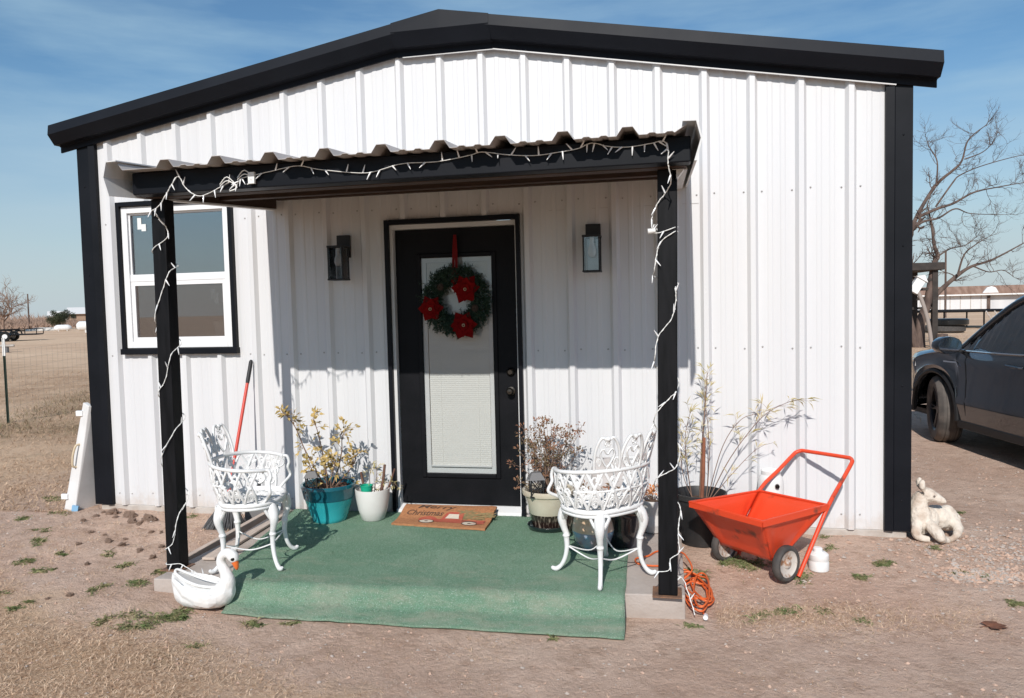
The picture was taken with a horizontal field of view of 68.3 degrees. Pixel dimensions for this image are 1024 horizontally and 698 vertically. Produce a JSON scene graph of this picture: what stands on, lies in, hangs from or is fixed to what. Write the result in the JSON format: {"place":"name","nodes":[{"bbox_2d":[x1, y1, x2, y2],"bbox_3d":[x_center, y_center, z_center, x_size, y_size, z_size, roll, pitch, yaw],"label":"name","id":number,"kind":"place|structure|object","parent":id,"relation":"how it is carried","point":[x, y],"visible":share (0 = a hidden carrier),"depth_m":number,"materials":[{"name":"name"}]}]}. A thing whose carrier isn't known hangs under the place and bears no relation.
{"place":"outdoors","nodes":[
{"label":"outdoors","id":0,"kind":"place"},
{"bbox_2d":[0,370,88,513],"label":"field grass","id":1,"kind":"structure","parent":0,"point":[3,508],"depth_m":7.94,"materials":[{"name":"plant"}]},
{"bbox_2d":[0,562,383,697],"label":"dry grass","id":2,"kind":"structure","parent":0,"point":[61,694],"depth_m":3.49,"materials":[{"name":"plant"}]},
{"bbox_2d":[0,312,1023,697],"bbox_3d":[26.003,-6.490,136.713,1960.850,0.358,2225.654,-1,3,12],"label":"ground","id":3,"kind":"structure","parent":0,"point":[562,668],"depth_m":3.82,"materials":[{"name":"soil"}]},
{"bbox_2d":[2,338,9,422],"bbox_3d":[-7.621,0.627,11.379,0.040,1.590,0.042,-4,4,-37],"label":"fence post","id":4,"kind":"object","parent":3,"relation":"on","point":[5,377],"visible":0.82,"depth_m":11.36,"materials":[{"name":"green metal"}]},
{"bbox_2d":[7,341,86,417],"bbox_3d":[-9.959,0.020,21.860,0.002,1.031,21.513,-2,3,-12],"label":"wire fence","id":5,"kind":"object","parent":4,"relation":"attached to","point":[48,377],"visible":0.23,"depth_m":12.82,"materials":[{"name":"grey"}]},
{"bbox_2d":[0,344,14,352],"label":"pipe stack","id":6,"kind":"object","parent":3,"relation":"on","point":[8,346],"visible":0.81,"depth_m":35.34,"materials":[{"name":"metal"}]},
{"bbox_2d":[0,277,35,331],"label":"bare tree","id":7,"kind":"object","parent":3,"relation":"on","point":[3,315],"visible":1,"depth_m":89.90,"materials":[{"name":"plant"}]},
{"bbox_2d":[3,599,37,613],"bbox_3d":[-2.695,1.409,4.140,0.119,0.046,0.179,1,4,31],"label":"weed tuft","id":8,"kind":"object","parent":3,"relation":"on","point":[18,605],"visible":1,"depth_m":4.12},
{"bbox_2d":[0,328,43,341],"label":"utility trailer","id":9,"kind":"object","parent":3,"relation":"on","point":[12,335],"visible":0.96,"depth_m":54.28,"materials":[{"name":"black paint"}]},
{"bbox_2d":[11,557,34,565],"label":"weed tuft","id":10,"kind":"object","parent":3,"relation":"on","point":[27,560],"visible":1,"depth_m":4.85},
{"bbox_2d":[13,515,32,520],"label":"weed tuft","id":11,"kind":"object","parent":3,"relation":"on","point":[24,518],"visible":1,"depth_m":5.93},
{"bbox_2d":[27,294,29,327],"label":"utility pole","id":12,"kind":"object","parent":3,"relation":"on","point":[28,312],"visible":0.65,"depth_m":129.95,"materials":[{"name":"grey wood"}]},
{"bbox_2d":[0,311,68,321],"bbox_3d":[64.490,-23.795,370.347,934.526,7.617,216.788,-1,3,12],"label":"scrub","id":13,"kind":"object","parent":3,"relation":"on","point":[19,318],"depth_m":387.80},
{"bbox_2d":[21,327,53,330],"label":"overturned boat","id":14,"kind":"object","parent":3,"relation":"on","point":[48,328],"visible":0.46,"depth_m":95.02,"materials":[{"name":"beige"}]},
{"bbox_2d":[29,535,50,546],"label":"weed tuft","id":15,"kind":"object","parent":3,"relation":"on","point":[38,539],"visible":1,"depth_m":5.28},
{"bbox_2d":[27,527,52,531],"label":"weed tuft","id":16,"kind":"object","parent":3,"relation":"on","point":[41,530],"visible":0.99,"depth_m":5.57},
{"bbox_2d":[1,418,79,440],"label":"dry grass","id":17,"kind":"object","parent":3,"relation":"on","point":[74,427],"visible":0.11,"depth_m":10.68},
{"bbox_2d":[29,566,56,573],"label":"weed tuft","id":18,"kind":"object","parent":3,"relation":"on","point":[34,571],"visible":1,"depth_m":4.69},
{"bbox_2d":[0,316,85,328],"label":"scrub","id":19,"kind":"object","parent":3,"relation":"on","point":[34,323],"visible":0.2,"depth_m":131.70,"materials":[{"name":"plant"}]},
{"bbox_2d":[0,389,89,441],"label":"dry grass","id":20,"kind":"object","parent":3,"relation":"on","point":[27,413],"visible":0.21,"depth_m":12.32,"materials":[{"name":"plant"}]},
{"bbox_2d":[41,495,63,501],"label":"weed tuft","id":21,"kind":"object","parent":3,"relation":"on","point":[55,498],"visible":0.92,"depth_m":6.54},
{"bbox_2d":[45,309,75,326],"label":"juniper tree","id":22,"kind":"object","parent":3,"relation":"on","point":[59,318],"visible":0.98,"depth_m":109.49,"materials":[{"name":"green plant"}]},
{"bbox_2d":[54,549,71,556],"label":"weed tuft","id":23,"kind":"object","parent":3,"relation":"on","point":[59,553],"visible":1,"depth_m":4.98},
{"bbox_2d":[54,325,71,330],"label":"gas tank","id":24,"kind":"object","parent":3,"relation":"on","point":[62,327],"visible":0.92,"depth_m":89.71,"materials":[{"name":"metal"}]},
{"bbox_2d":[67,307,85,320],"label":"farm house","id":25,"kind":"structure","parent":3,"relation":"on","point":[80,313],"depth_m":157.22,"materials":[{"name":"beige"}]},
{"bbox_2d":[61,402,99,511],"bbox_3d":[-3.524,0.882,6.212,0.313,0.896,0.254,-1,3,12],"label":"white lid panel","id":26,"kind":"object","parent":3,"relation":"on","point":[80,495],"visible":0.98,"depth_m":6.14,"materials":[{"name":"plastic"}]},
{"bbox_2d":[76,321,85,332],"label":"gas tank","id":27,"kind":"object","parent":3,"relation":"on","point":[80,325],"visible":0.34,"depth_m":77.28,"materials":[{"name":"metal"}]},
{"bbox_2d":[85,582,113,595],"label":"weed tuft","id":28,"kind":"object","parent":3,"relation":"on","point":[91,590],"visible":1,"depth_m":4.33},
{"bbox_2d":[100,548,115,556],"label":"weed tuft","id":29,"kind":"object","parent":3,"relation":"on","point":[107,555],"visible":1,"depth_m":4.95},
{"bbox_2d":[90,611,125,626],"bbox_3d":[-2.130,1.423,3.960,0.148,0.046,0.222,-1,3,12],"label":"weed tuft","id":30,"kind":"object","parent":3,"relation":"on","point":[106,618],"visible":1,"depth_m":3.96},
{"bbox_2d":[105,507,118,514],"bbox_3d":[-3.160,1.291,5.980,0.092,0.074,0.100,11,-9,-5],"label":"dirt clod","id":31,"kind":"object","parent":3,"relation":"on","point":[114,511],"visible":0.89,"depth_m":5.95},
{"bbox_2d":[0,481,228,598],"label":"dry grass","id":32,"kind":"structure","parent":3,"relation":"on","point":[86,539],"depth_m":5.23,"materials":[{"name":"plant"}]},
{"bbox_2d":[112,560,140,567],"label":"weed tuft","id":33,"kind":"object","parent":3,"relation":"on","point":[123,566],"visible":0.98,"depth_m":4.74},
{"bbox_2d":[123,510,137,517],"bbox_3d":[-2.989,1.297,5.910,0.123,0.066,0.098,21,7,22],"label":"dirt clod","id":34,"kind":"object","parent":3,"relation":"on","point":[128,514],"visible":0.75,"depth_m":5.89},
{"bbox_2d":[127,518,136,523],"bbox_3d":[-2.893,1.313,5.745,0.074,0.051,0.077,-2,3,-14],"label":"dirt clod","id":35,"kind":"object","parent":3,"relation":"on","point":[131,520],"visible":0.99,"depth_m":5.73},
{"bbox_2d":[121,578,151,588],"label":"weed tuft","id":36,"kind":"object","parent":3,"relation":"on","point":[136,582],"visible":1,"depth_m":4.44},
{"bbox_2d":[141,513,157,521],"bbox_3d":[-2.776,1.302,5.770,0.115,0.108,0.140,-16,-2,-17],"label":"dirt clod","id":37,"kind":"object","parent":3,"relation":"on","point":[146,517],"visible":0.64,"depth_m":5.74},
{"bbox_2d":[108,606,199,632],"bbox_3d":[-1.882,1.416,3.991,0.453,0.074,0.286,-2,3,-19],"label":"weed tuft","id":38,"kind":"object","parent":3,"relation":"on","point":[147,625],"visible":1,"depth_m":3.98,"materials":[{"name":"plant"}]},
{"bbox_2d":[150,568,164,574],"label":"weed tuft","id":39,"kind":"object","parent":3,"relation":"on","point":[156,571],"visible":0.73,"depth_m":4.61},
{"bbox_2d":[158,611,188,621],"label":"weed tuft","id":40,"kind":"object","parent":3,"relation":"on","point":[181,616],"visible":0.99,"depth_m":4.02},
{"bbox_2d":[182,642,211,648],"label":"weed tuft","id":41,"kind":"object","parent":3,"relation":"on","point":[196,643],"visible":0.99,"depth_m":3.71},
{"bbox_2d":[171,548,238,608],"bbox_3d":[-1.684,1.256,4.158,0.394,0.331,0.224,-1,3,10],"label":"swan planter","id":42,"kind":"object","parent":3,"relation":"on","point":[195,590],"visible":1,"depth_m":4.11,"materials":[{"name":"white ceramic"}]},
{"bbox_2d":[188,512,266,559],"bbox_3d":[-1.942,1.302,5.170,0.038,0.107,1.201,-1,3,11],"label":"wooden plank","id":43,"kind":"object","parent":3,"relation":"on","point":[244,527],"visible":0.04,"depth_m":5.16,"materials":[{"name":"wood"}]},
{"bbox_2d":[203,360,252,530],"bbox_3d":[-2.077,0.700,5.618,0.337,1.212,0.436,-1,3,12],"label":"broom","id":44,"kind":"object","parent":3,"relation":"on","point":[228,521],"visible":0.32,"depth_m":5.56,"materials":[{"name":"red"}]},
{"bbox_2d":[237,616,272,628],"bbox_3d":[-1.357,1.441,3.954,0.198,0.037,0.133,-1,3,12],"label":"weed tuft","id":45,"kind":"object","parent":3,"relation":"on","point":[252,623],"visible":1,"depth_m":3.96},
{"bbox_2d":[245,479,267,521],"bbox_3d":[-1.901,1.135,5.687,0.229,0.337,0.077,-1,3,12],"label":"dustpan","id":46,"kind":"object","parent":3,"relation":"on","point":[249,515],"visible":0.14,"depth_m":5.67,"materials":[{"name":"grey plastic"}]},
{"bbox_2d":[277,618,301,625],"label":"weed tuft","id":47,"kind":"object","parent":3,"relation":"on","point":[291,623],"visible":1,"depth_m":3.96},
{"bbox_2d":[154,509,684,618],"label":"porch slab","id":48,"kind":"structure","parent":3,"relation":"on","point":[640,600],"depth_m":4.22,"materials":[{"name":"concrete"}]},
{"bbox_2d":[202,510,291,559],"bbox_3d":[-1.780,1.253,5.164,0.085,0.016,1.102,-1,3,8],"label":"wooden plank","id":49,"kind":"object","parent":48,"relation":"on","point":[255,529],"visible":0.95,"depth_m":5.08,"materials":[{"name":"wood"}]},
{"bbox_2d":[102,119,702,598],"bbox_3d":[-0.477,0.024,4.638,3.142,2.478,1.697,-1,3,12],"label":"porch canopy","id":50,"kind":"object","parent":48,"relation":"on","point":[482,169],"visible":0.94,"depth_m":3.94,"materials":[{"name":"metal"}]},
{"bbox_2d":[152,213,203,573],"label":"string lights","id":51,"kind":"object","parent":50,"relation":"attached to","point":[160,386],"visible":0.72,"depth_m":4.40,"materials":[{"name":"white"}]},
{"bbox_2d":[148,134,673,216],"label":"string lights","id":52,"kind":"object","parent":50,"relation":"attached to","point":[252,177],"visible":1,"depth_m":3.91,"materials":[{"name":"white"}]},
{"bbox_2d":[647,164,694,614],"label":"string lights","id":53,"kind":"object","parent":50,"relation":"attached to","point":[651,230],"visible":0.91,"depth_m":3.82,"materials":[{"name":"white"}]},
{"bbox_2d":[221,508,628,639],"bbox_3d":[-0.556,1.312,4.710,2.584,0.146,1.662,-1,3,12],"label":"green carpet","id":54,"kind":"object","parent":48,"relation":"on","point":[498,574],"visible":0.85,"depth_m":4.20,"materials":[{"name":"carpet"}]},
{"bbox_2d":[197,423,298,573],"bbox_3d":[-1.600,0.876,4.547,0.506,0.825,0.586,-2,3,-3],"label":"garden chair","id":55,"kind":"object","parent":54,"relation":"on","point":[267,500],"visible":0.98,"depth_m":4.46,"materials":[{"name":"white metal"}]},
{"bbox_2d":[275,405,367,523],"bbox_3d":[-1.359,0.810,5.440,0.669,0.850,0.396,-1,3,12],"label":"teal planter","id":56,"kind":"object","parent":54,"relation":"on","point":[329,501],"visible":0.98,"depth_m":5.36,"materials":[{"name":"ceramic"}]},
{"bbox_2d":[303,470,319,493],"bbox_3d":[-1.416,0.981,5.349,0.100,0.237,0.099,-2,3,-6],"label":"solar lantern","id":57,"kind":"object","parent":56,"relation":"in","point":[312,474],"visible":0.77,"depth_m":5.31,"materials":[{"name":"grey plastic"}]},
{"bbox_2d":[355,460,402,521],"bbox_3d":[-0.946,1.018,5.423,0.367,0.418,0.248,-1,3,12],"label":"white planter","id":58,"kind":"object","parent":54,"relation":"on","point":[373,506],"visible":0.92,"depth_m":5.36,"materials":[{"name":"ceramic"}]},
{"bbox_2d":[360,484,372,491],"bbox_3d":[-1.034,1.016,5.375,0.091,0.096,0.091,-1,3,12],"label":"green cup","id":59,"kind":"object","parent":58,"relation":"in","point":[366,488],"visible":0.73,"depth_m":5.34,"materials":[{"name":"teal plastic"}]},
{"bbox_2d":[391,504,496,530],"bbox_3d":[-0.468,1.183,5.330,0.712,0.074,0.375,-1,3,12],"label":"door mat","id":60,"kind":"object","parent":54,"relation":"on","point":[453,517],"depth_m":5.35,"materials":[{"name":"brown"}]},
{"bbox_2d":[506,415,585,532],"bbox_3d":[0.242,0.833,5.102,0.543,0.767,0.356,-1,3,12],"label":"cream planter","id":61,"kind":"object","parent":54,"relation":"on","point":[544,508],"visible":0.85,"depth_m":5.04,"materials":[{"name":"ceramic"}]},
{"bbox_2d":[527,471,544,498],"bbox_3d":[0.162,0.940,5.007,0.108,0.250,0.108,-2,3,-6],"label":"solar lantern","id":62,"kind":"object","parent":61,"relation":"in","point":[535,476],"visible":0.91,"depth_m":4.97,"materials":[{"name":"grey plastic"}]},
{"bbox_2d":[567,476,589,533],"bbox_3d":[0.435,1.035,5.013,0.192,0.364,0.192,-1,3,12],"label":"brown planter","id":63,"kind":"object","parent":54,"relation":"on","point":[569,522],"visible":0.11,"depth_m":4.97,"materials":[{"name":"ceramic"}]},
{"bbox_2d":[572,517,613,551],"bbox_3d":[0.501,1.126,4.657,0.260,0.214,0.260,-1,3,12],"label":"mottled planter","id":64,"kind":"object","parent":54,"relation":"on","point":[583,531],"visible":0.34,"depth_m":4.56,"materials":[{"name":"blue ceramic"}]},
{"bbox_2d":[547,429,656,590],"bbox_3d":[0.526,0.846,4.182,0.586,0.825,0.506,-3,4,-34],"label":"garden chair","id":65,"kind":"object","parent":54,"relation":"on","point":[602,508],"visible":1,"depth_m":4.03,"materials":[{"name":"white metal"}]},
{"bbox_2d":[591,457,625,492],"bbox_3d":[0.659,0.971,5.107,0.270,0.483,0.159,-1,3,12],"label":"soil sack","id":66,"kind":"object","parent":54,"relation":"on","point":[604,478],"visible":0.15,"depth_m":5.07,"materials":[{"name":"plastic"}]},
{"bbox_2d":[596,480,637,548],"bbox_3d":[0.665,1.024,4.719,0.275,0.408,0.275,-4,4,-38],"label":"black planter","id":67,"kind":"object","parent":54,"relation":"on","point":[625,530],"visible":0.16,"depth_m":4.62,"materials":[{"name":"ceramic"}]},
{"bbox_2d":[47,9,943,537],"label":"metal building","id":68,"kind":"structure","parent":3,"relation":"on","point":[795,239],"depth_m":5.33,"materials":[{"name":"white metal"}]},
{"bbox_2d":[115,200,239,354],"bbox_3d":[-2.601,-0.566,5.981,1.020,1.200,0.240,-1,3,12],"label":"window","id":69,"kind":"structure","parent":68,"relation":"in","point":[125,212],"depth_m":5.91,"materials":[{"name":"white plastic"}]},
{"bbox_2d":[212,321,224,335],"bbox_3d":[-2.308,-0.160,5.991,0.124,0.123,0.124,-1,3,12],"label":"window sticker","id":70,"kind":"object","parent":69,"relation":"attached to","point":[218,328],"visible":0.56,"depth_m":5.94,"materials":[{"name":"white plastic"}]},
{"bbox_2d":[326,235,350,280],"bbox_3d":[-1.256,-0.667,5.506,0.122,0.335,0.178,-1,3,12],"label":"wall lantern","id":71,"kind":"object","parent":68,"relation":"attached to","point":[339,261],"depth_m":5.49,"materials":[{"name":"black"}]},
{"bbox_2d":[395,225,520,505],"bbox_3d":[-0.400,0.137,5.530,0.906,2.032,0.112,-1,3,12],"label":"door","id":72,"kind":"structure","parent":68,"relation":"in","point":[471,388],"depth_m":5.56,"materials":[{"name":"black paint"}]},
{"bbox_2d":[416,235,492,339],"bbox_3d":[-0.416,-0.440,5.414,0.568,0.763,0.139,-1,3,12],"label":"wreath","id":73,"kind":"object","parent":72,"relation":"hanging from","point":[463,288],"visible":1,"depth_m":5.41,"materials":[{"name":"green plant"}]},
{"bbox_2d":[582,224,601,272],"bbox_3d":[0.546,-0.689,5.134,0.122,0.335,0.178,-1,3,12],"label":"wall lantern","id":74,"kind":"object","parent":68,"relation":"attached to","point":[591,247],"depth_m":5.17,"materials":[{"name":"black"}]},
{"bbox_2d":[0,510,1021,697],"bbox_3d":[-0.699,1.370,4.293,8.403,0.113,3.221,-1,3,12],"label":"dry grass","id":75,"kind":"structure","parent":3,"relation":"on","point":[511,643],"depth_m":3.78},
{"bbox_2d":[0,452,1023,697],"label":"gravel","id":76,"kind":"structure","parent":3,"relation":"on","point":[998,576],"depth_m":4.37,"materials":[{"name":"stone"}]},
{"bbox_2d":[546,634,561,642],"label":"weed tuft","id":77,"kind":"object","parent":3,"relation":"on","point":[555,638],"visible":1,"depth_m":3.71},
{"bbox_2d":[634,550,714,619],"bbox_3d":[0.988,1.300,4.248,0.359,0.141,0.700,-3,4,-27],"label":"extension cord","id":78,"kind":"object","parent":3,"relation":"on","point":[707,600],"visible":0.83,"depth_m":4.19,"materials":[{"name":"orange plastic"}]},
{"bbox_2d":[673,622,704,628],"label":"weed tuft","id":79,"kind":"object","parent":3,"relation":"on","point":[689,625],"visible":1,"depth_m":3.81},
{"bbox_2d":[683,567,710,573],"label":"weed tuft","id":80,"kind":"object","parent":3,"relation":"on","point":[695,571],"visible":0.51,"depth_m":4.50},
{"bbox_2d":[716,554,743,566],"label":"weed tuft","id":81,"kind":"object","parent":3,"relation":"on","point":[724,563],"visible":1,"depth_m":4.62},
{"bbox_2d":[725,555,763,571],"bbox_3d":[1.407,1.297,4.609,0.251,0.062,0.256,-1,3,12],"label":"weed tuft","id":82,"kind":"object","parent":3,"relation":"on","point":[745,561],"visible":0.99,"depth_m":4.58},
{"bbox_2d":[678,362,822,547],"bbox_3d":[1.492,0.675,4.902,1.002,1.193,0.348,-1,3,12],"label":"bamboo planter","id":83,"kind":"object","parent":3,"relation":"on","point":[694,531],"visible":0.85,"depth_m":4.93,"materials":[{"name":"black plastic"}]},
{"bbox_2d":[741,556,771,567],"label":"weed tuft","id":84,"kind":"object","parent":3,"relation":"on","point":[760,561],"visible":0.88,"depth_m":4.58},
{"bbox_2d":[744,610,771,623],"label":"weed tuft","id":85,"kind":"object","parent":3,"relation":"on","point":[759,613],"visible":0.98,"depth_m":3.92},
{"bbox_2d":[758,468,783,494],"bbox_3d":[1.714,1.025,5.000,0.165,0.455,0.165,1,4,39],"label":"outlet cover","id":86,"kind":"object","parent":3,"relation":"on","point":[775,484],"visible":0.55,"depth_m":4.93,"materials":[{"name":"white paint"}]},
{"bbox_2d":[689,449,853,581],"bbox_3d":[1.629,0.997,4.604,0.981,0.626,0.546,-3,4,-32],"label":"garden cart","id":87,"kind":"object","parent":3,"relation":"on","point":[773,527],"visible":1,"depth_m":4.44,"materials":[{"name":"red paint"}]},
{"bbox_2d":[763,607,804,617],"bbox_3d":[1.414,1.381,3.954,0.233,0.039,0.163,-1,3,12],"label":"weed tuft","id":88,"kind":"object","parent":3,"relation":"on","point":[785,610],"visible":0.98,"depth_m":3.96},
{"bbox_2d":[793,569,814,584],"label":"weed tuft","id":89,"kind":"object","parent":3,"relation":"on","point":[803,577],"visible":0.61,"depth_m":4.37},
{"bbox_2d":[792,604,832,616],"bbox_3d":[1.579,1.369,3.956,0.216,0.036,0.123,-1,3,12],"label":"weed tuft","id":90,"kind":"object","parent":3,"relation":"on","point":[823,613],"visible":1,"depth_m":3.95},
{"bbox_2d":[809,546,828,572],"bbox_3d":[1.821,1.244,4.480,0.114,0.138,0.114,-1,3,12],"label":"white canister","id":91,"kind":"object","parent":3,"relation":"on","point":[819,559],"visible":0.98,"depth_m":4.44,"materials":[{"name":"paint"}]},
{"bbox_2d":[825,543,838,551],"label":"weed tuft","id":92,"kind":"object","parent":3,"relation":"on","point":[828,547],"visible":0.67,"depth_m":4.78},
{"bbox_2d":[851,615,873,625],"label":"weed tuft","id":93,"kind":"object","parent":3,"relation":"on","point":[861,620],"visible":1,"depth_m":3.84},
{"bbox_2d":[851,573,874,580],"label":"weed tuft","id":94,"kind":"object","parent":3,"relation":"on","point":[863,577],"visible":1,"depth_m":4.34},
{"bbox_2d":[871,557,896,566],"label":"weed tuft","id":95,"kind":"object","parent":3,"relation":"on","point":[884,562],"visible":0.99,"depth_m":4.52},
{"bbox_2d":[912,275,932,348],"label":"bird house","id":96,"kind":"structure","parent":3,"relation":"on","point":[919,282],"depth_m":23.55,"materials":[{"name":"white"}]},
{"bbox_2d":[912,262,944,340],"bbox_3d":[12.636,-1.402,25.227,2.530,2.780,2.400,-1,3,12],"label":"timber shelter","id":97,"kind":"object","parent":3,"relation":"on","point":[934,267],"visible":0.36,"depth_m":23.96,"materials":[{"name":"brown wood"}]},
{"bbox_2d":[911,477,963,543],"bbox_3d":[2.763,1.040,4.910,0.346,0.392,0.346,0,3,16],"label":"fawn statue","id":98,"kind":"object","parent":3,"relation":"on","point":[934,521],"visible":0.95,"depth_m":4.89,"materials":[{"name":"beige concrete"}]},
{"bbox_2d":[925,325,965,331],"bbox_3d":[19.821,-0.942,34.617,1.700,0.300,1.700,-1,3,12],"label":"old tyre","id":99,"kind":"object","parent":3,"relation":"on","point":[961,328],"visible":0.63,"depth_m":33.86,"materials":[{"name":"grey rubber"}]},
{"bbox_2d":[944,251,946,317],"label":"utility pole","id":100,"kind":"object","parent":3,"relation":"on","point":[945,297],"depth_m":59.96,"materials":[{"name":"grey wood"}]},
{"bbox_2d":[930,318,968,325],"bbox_3d":[19.892,-1.237,34.483,1.700,0.300,1.700,-1,3,12],"label":"trough","id":101,"kind":"object","parent":3,"relation":"on","point":[952,321],"visible":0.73,"depth_m":33.75,"materials":[{"name":"grey metal"}]},
{"bbox_2d":[918,309,1002,325],"bbox_3d":[23.112,-1.557,39.223,5.216,0.970,3.277,1,4,35],"label":"fence","id":102,"kind":"object","parent":3,"relation":"on","point":[967,310],"visible":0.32,"depth_m":37.84,"materials":[{"name":"metal"}]},
{"bbox_2d":[912,100,1023,347],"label":"bare tree","id":103,"kind":"object","parent":3,"relation":"on","point":[918,333],"visible":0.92,"depth_m":24.00,"materials":[{"name":"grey plant"}]},
{"bbox_2d":[912,295,1023,445],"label":"parked car","id":104,"kind":"object","parent":3,"relation":"on","point":[974,382],"visible":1,"depth_m":7.43,"materials":[{"name":"grey paint"}]},
{"bbox_2d":[918,285,1023,309],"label":"storage shed","id":105,"kind":"structure","parent":3,"relation":"on","point":[967,297],"depth_m":80.39,"materials":[{"name":"white metal"}]},
{"bbox_2d":[983,286,998,292],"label":"white camper cap","id":106,"kind":"object","parent":105,"relation":"on","point":[991,289],"visible":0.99,"depth_m":79.46,"materials":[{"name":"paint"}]},
{"bbox_2d":[951,569,995,580],"bbox_3d":[2.639,1.294,4.329,0.234,0.048,0.140,1,4,33],"label":"weed tuft","id":107,"kind":"object","parent":3,"relation":"on","point":[972,574],"visible":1,"depth_m":4.32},
{"bbox_2d":[980,621,1006,628],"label":"fallen leaf","id":108,"kind":"object","parent":3,"relation":"on","point":[993,624],"visible":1,"depth_m":3.73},
{"bbox_2d":[1005,599,1023,608],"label":"weed tuft","id":109,"kind":"object","parent":3,"relation":"on","point":[1019,603],"visible":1,"depth_m":3.94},
{"bbox_2d":[0,0,1023,319],"label":"sky","id":110,"kind":"structure","parent":0,"point":[61,60],"materials":[{"name":"blue"}]},
{"bbox_2d":[643,484,657,533],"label":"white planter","id":111,"kind":"object","parent":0,"point":[650,503],"visible":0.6,"depth_m":4.93,"materials":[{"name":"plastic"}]},
{"bbox_2d":[712,587,1013,649],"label":"dry grass","id":112,"kind":"structure","parent":0,"point":[795,614],"depth_m":3.88,"materials":[{"name":"plant"}]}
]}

